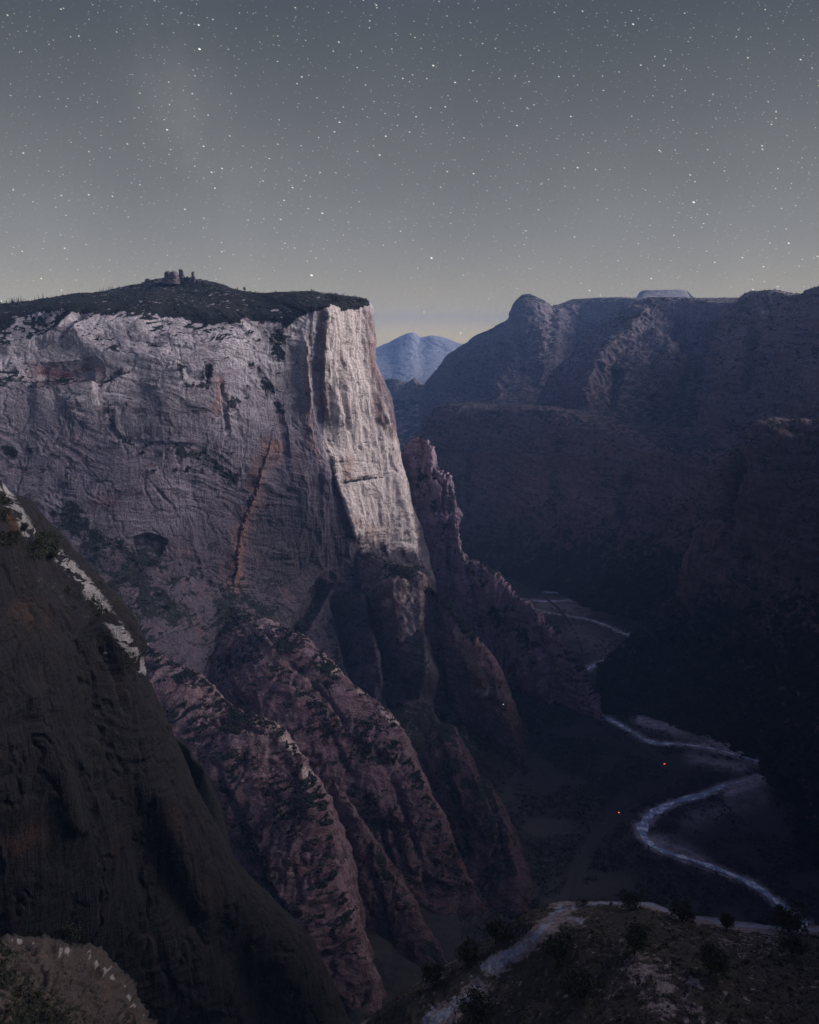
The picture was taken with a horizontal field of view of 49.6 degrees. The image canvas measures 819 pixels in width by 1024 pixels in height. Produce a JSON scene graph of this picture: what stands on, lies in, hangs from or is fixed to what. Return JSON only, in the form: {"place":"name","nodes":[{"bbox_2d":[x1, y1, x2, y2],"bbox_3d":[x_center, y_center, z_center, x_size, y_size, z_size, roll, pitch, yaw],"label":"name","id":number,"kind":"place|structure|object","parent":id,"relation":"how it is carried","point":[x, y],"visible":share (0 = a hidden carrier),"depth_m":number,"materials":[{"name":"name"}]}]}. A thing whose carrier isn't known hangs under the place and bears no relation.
{"place":"outdoors","nodes":[
{"label":"outdoors","id":0,"kind":"place"},
{"bbox_2d":[0,933,157,1023],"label":"hill","id":1,"kind":"structure","parent":0,"point":[97,985],"depth_m":228.66,"materials":[{"name":"stone"}]},
{"bbox_2d":[0,932,137,1023],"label":"scrub","id":2,"kind":"object","parent":1,"relation":"on","point":[35,994],"visible":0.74,"depth_m":191.52,"materials":[{"name":"green plant"}]},
{"bbox_2d":[56,920,83,945],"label":"juniper","id":3,"kind":"object","parent":1,"relation":"on","point":[68,932],"visible":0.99,"depth_m":251.79,"materials":[{"name":"green plant"}]},
{"bbox_2d":[0,480,350,1023],"bbox_3d":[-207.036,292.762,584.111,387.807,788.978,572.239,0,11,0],"label":"cliff","id":4,"kind":"structure","parent":0,"point":[113,841],"depth_m":415.37,"materials":[{"name":"brown stone"}]},
{"bbox_2d":[8,530,22,545],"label":"juniper","id":5,"kind":"object","parent":4,"relation":"on","point":[14,533],"visible":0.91,"depth_m":370.96,"materials":[{"name":"green plant"}]},
{"bbox_2d":[20,522,28,534],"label":"juniper","id":6,"kind":"object","parent":4,"relation":"on","point":[24,526],"visible":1,"depth_m":379.73,"materials":[{"name":"green plant"}]},
{"bbox_2d":[30,538,42,551],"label":"juniper","id":7,"kind":"object","parent":4,"relation":"on","point":[37,543],"visible":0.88,"depth_m":390.10,"materials":[{"name":"green plant"}]},
{"bbox_2d":[48,551,58,561],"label":"juniper","id":8,"kind":"object","parent":4,"relation":"on","point":[54,554],"visible":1,"depth_m":413.07,"materials":[{"name":"green plant"}]},
{"bbox_2d":[0,491,133,668],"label":"scrub","id":9,"kind":"object","parent":4,"relation":"on","point":[4,499],"visible":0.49,"depth_m":397.35,"materials":[{"name":"green plant"}]},
{"bbox_2d":[177,739,230,848],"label":"cliff","id":10,"kind":"structure","parent":0,"point":[203,782],"depth_m":632.22,"materials":[{"name":"brown stone"}]},
{"bbox_2d":[0,277,472,763],"bbox_3d":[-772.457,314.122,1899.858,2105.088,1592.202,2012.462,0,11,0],"label":"cliff","id":11,"kind":"structure","parent":0,"point":[308,505],"depth_m":1393.13,"materials":[{"name":"stone"}]},
{"bbox_2d":[164,602,171,611],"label":"round tree","id":12,"kind":"object","parent":11,"relation":"on","point":[168,605],"visible":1,"depth_m":1258.01,"materials":[{"name":"green plant"}]},
{"bbox_2d":[163,271,179,283],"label":"rock outcrop","id":13,"kind":"object","parent":11,"relation":"on","point":[172,277],"visible":0.99,"depth_m":1638.03,"materials":[{"name":"stone"}]},
{"bbox_2d":[179,269,183,280],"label":"rock outcrop","id":14,"kind":"object","parent":11,"relation":"on","point":[181,273],"visible":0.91,"depth_m":1658.81,"materials":[{"name":"stone"}]},
{"bbox_2d":[190,271,195,282],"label":"rock spire","id":15,"kind":"object","parent":11,"relation":"on","point":[193,279],"visible":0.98,"depth_m":1657.32,"materials":[{"name":"stone"}]},
{"bbox_2d":[0,276,467,759],"bbox_3d":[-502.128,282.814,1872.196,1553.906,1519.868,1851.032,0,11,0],"label":"scrub","id":16,"kind":"object","parent":11,"relation":"on","point":[178,614],"visible":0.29,"depth_m":1373.00,"materials":[{"name":"green plant"}]},
{"bbox_2d":[144,642,385,1013],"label":"cliff","id":17,"kind":"structure","parent":0,"point":[350,972],"depth_m":921.51,"materials":[{"name":"red stone"}]},
{"bbox_2d":[144,643,371,1008],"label":"scrub","id":18,"kind":"object","parent":17,"relation":"on","point":[266,794],"visible":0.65,"depth_m":944.43,"materials":[{"name":"green plant"}]},
{"bbox_2d":[210,608,487,916],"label":"cliff","id":19,"kind":"structure","parent":0,"point":[387,782],"depth_m":1126.28,"materials":[{"name":"red stone"}]},
{"bbox_2d":[212,606,478,910],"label":"scrub","id":20,"kind":"object","parent":19,"relation":"on","point":[322,724],"visible":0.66,"depth_m":1140.89,"materials":[{"name":"green plant"}]},
{"bbox_2d":[328,778,448,966],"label":"cliff","id":21,"kind":"structure","parent":0,"point":[392,910],"depth_m":938.52,"materials":[{"name":"red stone"}]},
{"bbox_2d":[384,378,423,452],"bbox_3d":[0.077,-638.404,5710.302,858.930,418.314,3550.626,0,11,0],"label":"mountain","id":22,"kind":"structure","parent":0,"point":[406,397],"depth_m":5863.69,"materials":[{"name":"blue stone"}]},
{"bbox_2d":[0,0,818,346],"label":"sky","id":23,"kind":"structure","parent":0,"point":[440,165],"materials":[{"name":"grey"}]},
{"bbox_2d":[376,332,462,383],"bbox_3d":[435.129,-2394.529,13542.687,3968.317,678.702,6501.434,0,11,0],"label":"mountain","id":24,"kind":"structure","parent":0,"point":[407,357],"depth_m":11852.04,"materials":[{"name":"blue stone"}]},
{"bbox_2d":[357,549,530,772],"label":"cliff","id":25,"kind":"structure","parent":0,"point":[468,684],"depth_m":1429.43,"materials":[{"name":"red stone"}]},
{"bbox_2d":[359,547,528,773],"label":"scrub","id":26,"kind":"object","parent":25,"relation":"on","point":[446,598],"visible":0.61,"depth_m":1446.99,"materials":[{"name":"green plant"}]},
{"bbox_2d":[422,717,535,917],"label":"cliff","id":27,"kind":"structure","parent":0,"point":[482,827],"depth_m":1133.23,"materials":[{"name":"red stone"}]},
{"bbox_2d":[401,436,605,720],"bbox_3d":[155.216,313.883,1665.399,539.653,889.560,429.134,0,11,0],"label":"cliff","id":28,"kind":"structure","parent":0,"point":[548,677],"depth_m":1652.11,"materials":[{"name":"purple stone"}]},
{"bbox_2d":[403,435,600,717],"bbox_3d":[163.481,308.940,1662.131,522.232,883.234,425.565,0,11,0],"label":"scrub","id":29,"kind":"object","parent":28,"relation":"on","point":[503,581],"visible":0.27,"depth_m":1646.67,"materials":[{"name":"green plant"}]},
{"bbox_2d":[505,580,583,651],"bbox_3d":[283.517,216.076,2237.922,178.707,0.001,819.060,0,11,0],"label":"road","id":30,"kind":"structure","parent":0,"point":[568,621],"depth_m":2095.10,"materials":[{"name":"black asphalt"}]},
{"bbox_2d":[525,591,563,601],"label":"river","id":31,"kind":"structure","parent":0,"point":[545,600],"depth_m":2216.18,"materials":[{"name":"liquid"}]},
{"bbox_2d":[421,401,726,625],"bbox_3d":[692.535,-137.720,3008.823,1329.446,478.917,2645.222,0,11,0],"label":"canyon wall","id":32,"kind":"structure","parent":0,"point":[598,510],"depth_m":2401.66,"materials":[{"name":"stone"}]},
{"bbox_2d":[418,294,737,436],"bbox_3d":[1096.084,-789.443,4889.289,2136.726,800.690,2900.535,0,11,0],"label":"canyon wall","id":33,"kind":"structure","parent":0,"point":[525,348],"depth_m":4476.57,"materials":[{"name":"stone"}]},
{"bbox_2d":[347,577,818,1023],"bbox_3d":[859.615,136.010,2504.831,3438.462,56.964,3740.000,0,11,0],"label":"valley floor","id":34,"kind":"structure","parent":0,"point":[398,973],"depth_m":1219.65,"materials":[{"name":"black soil"}]},
{"bbox_2d":[459,582,818,949],"bbox_3d":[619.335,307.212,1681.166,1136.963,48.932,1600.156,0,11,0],"label":"scrub","id":35,"kind":"object","parent":34,"relation":"on","point":[776,802],"visible":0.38,"depth_m":1187.44,"materials":[{"name":"green plant"}]},
{"bbox_2d":[543,611,629,669],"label":"river","id":36,"kind":"structure","parent":0,"point":[591,666],"depth_m":2007.93,"materials":[{"name":"liquid"}]},
{"bbox_2d":[359,901,818,1023],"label":"hill","id":37,"kind":"structure","parent":0,"point":[537,927],"depth_m":239.89,"materials":[{"name":"grey stone"}]},
{"bbox_2d":[420,959,448,989],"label":"juniper","id":38,"kind":"object","parent":37,"relation":"on","point":[434,969],"visible":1,"depth_m":270.92,"materials":[{"name":"green plant"}]},
{"bbox_2d":[454,936,480,966],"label":"juniper","id":39,"kind":"object","parent":37,"relation":"on","point":[468,956],"visible":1,"depth_m":271.24,"materials":[{"name":"green plant"}]},
{"bbox_2d":[450,984,497,1023],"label":"juniper","id":40,"kind":"object","parent":37,"relation":"on","point":[476,1008],"visible":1,"depth_m":243.11,"materials":[{"name":"green plant"}]},
{"bbox_2d":[485,913,511,944],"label":"juniper","id":41,"kind":"object","parent":37,"relation":"on","point":[495,928],"visible":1,"depth_m":275.02,"materials":[{"name":"green plant"}]},
{"bbox_2d":[543,927,577,964],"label":"juniper","id":42,"kind":"object","parent":37,"relation":"on","point":[556,950],"visible":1,"depth_m":240.70,"materials":[{"name":"green plant"}]},
{"bbox_2d":[551,962,600,1002],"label":"juniper","id":43,"kind":"object","parent":37,"relation":"on","point":[578,984],"visible":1,"depth_m":225.48,"materials":[{"name":"green plant"}]},
{"bbox_2d":[574,898,590,907],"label":"juniper","id":44,"kind":"object","parent":37,"relation":"on","point":[585,902],"visible":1,"depth_m":274.06,"materials":[{"name":"green plant"}]},
{"bbox_2d":[358,900,818,1023],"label":"scrub","id":45,"kind":"object","parent":37,"relation":"on","point":[706,988],"visible":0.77,"depth_m":228.72,"materials":[{"name":"green plant"}]},
{"bbox_2d":[618,888,647,909],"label":"juniper","id":46,"kind":"object","parent":37,"relation":"on","point":[634,901],"visible":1,"depth_m":262.31,"materials":[{"name":"green plant"}]},
{"bbox_2d":[623,920,650,953],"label":"juniper","id":47,"kind":"object","parent":37,"relation":"on","point":[635,936],"visible":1,"depth_m":232.00,"materials":[{"name":"green plant"}]},
{"bbox_2d":[666,897,697,923],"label":"juniper","id":48,"kind":"object","parent":37,"relation":"on","point":[682,913],"visible":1,"depth_m":256.07,"materials":[{"name":"green plant"}]},
{"bbox_2d":[698,942,733,978],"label":"juniper","id":49,"kind":"object","parent":37,"relation":"on","point":[714,961],"visible":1,"depth_m":221.51,"materials":[{"name":"green plant"}]},
{"bbox_2d":[719,910,735,928],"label":"juniper","id":50,"kind":"object","parent":37,"relation":"on","point":[728,920],"visible":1,"depth_m":257.81,"materials":[{"name":"green plant"}]},
{"bbox_2d":[764,896,811,934],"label":"juniper tree","id":51,"kind":"object","parent":37,"relation":"on","point":[782,917],"visible":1,"depth_m":262.71,"materials":[{"name":"green plant"}]},
{"bbox_2d":[569,720,674,901],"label":"road","id":52,"kind":"structure","parent":0,"point":[593,843],"depth_m":1219.85,"materials":[{"name":"black asphalt"}]},
{"bbox_2d":[536,297,737,430],"bbox_3d":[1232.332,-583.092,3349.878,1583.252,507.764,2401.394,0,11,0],"label":"canyon wall","id":53,"kind":"structure","parent":0,"point":[643,358],"depth_m":3136.47,"materials":[{"name":"stone"}]},
{"bbox_2d":[636,289,692,297],"bbox_3d":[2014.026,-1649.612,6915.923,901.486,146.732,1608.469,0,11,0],"label":"mesa","id":54,"kind":"structure","parent":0,"point":[662,293],"depth_m":6611.95,"materials":[{"name":"blue stone"}]},
{"bbox_2d":[603,716,807,926],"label":"river","id":55,"kind":"structure","parent":0,"point":[642,827],"depth_m":1208.70,"materials":[{"name":"liquid"}]},
{"bbox_2d":[596,416,818,866],"bbox_3d":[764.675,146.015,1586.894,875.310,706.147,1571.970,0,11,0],"label":"canyon wall","id":56,"kind":"structure","parent":0,"point":[756,506],"depth_m":1492.97,"materials":[{"name":"stone"}]},
{"bbox_2d":[594,414,818,865],"bbox_3d":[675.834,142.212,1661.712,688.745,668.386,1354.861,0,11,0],"label":"scrub","id":57,"kind":"object","parent":56,"relation":"on","point":[700,704],"visible":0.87,"depth_m":1532.11,"materials":[{"name":"green plant"}]},
{"bbox_2d":[693,285,818,448],"bbox_3d":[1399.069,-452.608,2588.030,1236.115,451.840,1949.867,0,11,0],"label":"canyon wall","id":58,"kind":"structure","parent":0,"point":[761,359],"depth_m":2390.80,"materials":[{"name":"stone"}]}
]}

